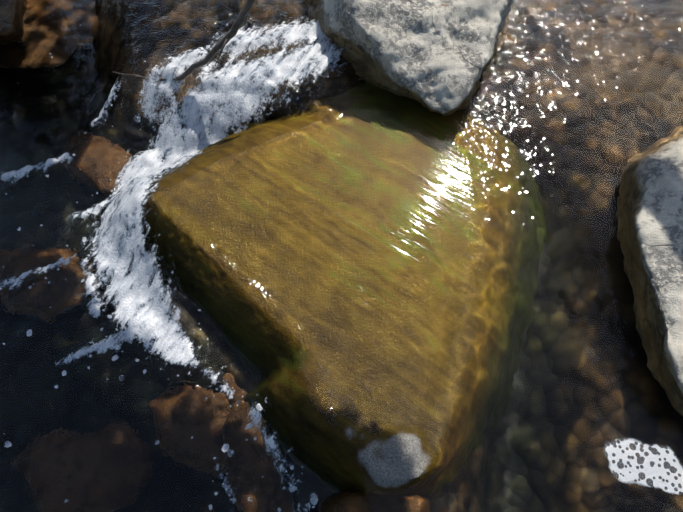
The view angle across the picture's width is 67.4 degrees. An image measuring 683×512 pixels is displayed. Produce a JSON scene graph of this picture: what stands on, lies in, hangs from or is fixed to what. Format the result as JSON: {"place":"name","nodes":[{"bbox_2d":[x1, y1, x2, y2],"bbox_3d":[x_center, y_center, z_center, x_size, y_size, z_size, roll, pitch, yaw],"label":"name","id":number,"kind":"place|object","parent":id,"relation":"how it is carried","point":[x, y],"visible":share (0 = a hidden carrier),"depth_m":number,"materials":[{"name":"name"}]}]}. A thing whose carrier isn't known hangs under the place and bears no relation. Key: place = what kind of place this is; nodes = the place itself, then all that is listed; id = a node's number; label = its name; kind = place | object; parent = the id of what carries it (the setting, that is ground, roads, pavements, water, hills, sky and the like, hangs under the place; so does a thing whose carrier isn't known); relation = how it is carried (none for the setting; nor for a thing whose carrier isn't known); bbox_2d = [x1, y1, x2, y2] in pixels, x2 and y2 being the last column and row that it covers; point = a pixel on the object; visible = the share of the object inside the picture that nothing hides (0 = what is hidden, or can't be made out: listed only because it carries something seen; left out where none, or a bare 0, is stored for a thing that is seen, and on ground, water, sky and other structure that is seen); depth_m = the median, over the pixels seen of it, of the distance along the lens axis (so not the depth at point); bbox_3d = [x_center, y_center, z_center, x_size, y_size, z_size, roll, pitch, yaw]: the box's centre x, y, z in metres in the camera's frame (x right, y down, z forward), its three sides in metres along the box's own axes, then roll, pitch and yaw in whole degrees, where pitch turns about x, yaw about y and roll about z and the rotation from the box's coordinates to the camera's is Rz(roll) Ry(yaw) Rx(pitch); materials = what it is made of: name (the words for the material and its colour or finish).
{"place":"outdoors","nodes":[
{"label":"outdoors","id":0,"kind":"place"},
{"bbox_2d":[0,0,682,511],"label":"water surface","id":1,"kind":"object","parent":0,"point":[460,290],"visible":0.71,"depth_m":1.58,"materials":[{"name":"liquid"}]},
{"bbox_2d":[0,0,24,42],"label":"rock","id":2,"kind":"object","parent":1,"relation":"on","point":[11,23],"visible":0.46,"depth_m":1.85,"materials":[{"name":"brown stone"}]},
{"bbox_2d":[78,242,239,457],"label":"bubbles","id":3,"kind":"object","parent":1,"relation":"on","point":[125,376],"visible":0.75,"depth_m":1.57},
{"bbox_2d":[0,25,317,511],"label":"foam flecks","id":4,"kind":"object","parent":1,"relation":"on","point":[225,448],"visible":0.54,"depth_m":1.55,"materials":[{"name":"white liquid"}]},
{"bbox_2d":[0,17,348,511],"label":"foam","id":5,"kind":"object","parent":1,"relation":"on","point":[241,96],"visible":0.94,"depth_m":1.81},
{"bbox_2d":[112,0,253,88],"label":"twig branch","id":6,"kind":"object","parent":1,"relation":"on","point":[238,22],"visible":0.69,"depth_m":1.68,"materials":[{"name":"brown plant"}]},
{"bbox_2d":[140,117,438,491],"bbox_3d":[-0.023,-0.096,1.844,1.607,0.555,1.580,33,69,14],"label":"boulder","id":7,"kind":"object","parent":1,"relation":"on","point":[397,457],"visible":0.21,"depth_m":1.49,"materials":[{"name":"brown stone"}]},
{"bbox_2d":[322,490,368,511],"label":"stone","id":8,"kind":"object","parent":1,"relation":"in","point":[350,501],"visible":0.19,"depth_m":1.30,"materials":[{"name":"brown stone"}]},
{"bbox_2d":[316,0,513,115],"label":"grey boulder","id":9,"kind":"object","parent":1,"relation":"on","point":[433,55],"visible":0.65,"depth_m":1.68,"materials":[{"name":"stone"}]},
{"bbox_2d":[604,438,682,493],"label":"foam patch","id":10,"kind":"object","parent":1,"relation":"on","point":[648,471],"visible":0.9,"depth_m":1.29,"materials":[{"name":"white liquid"}]},
{"bbox_2d":[626,136,682,407],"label":"grey boulder","id":11,"kind":"object","parent":1,"relation":"on","point":[654,187],"visible":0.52,"depth_m":1.45,"materials":[{"name":"stone"}]}
]}

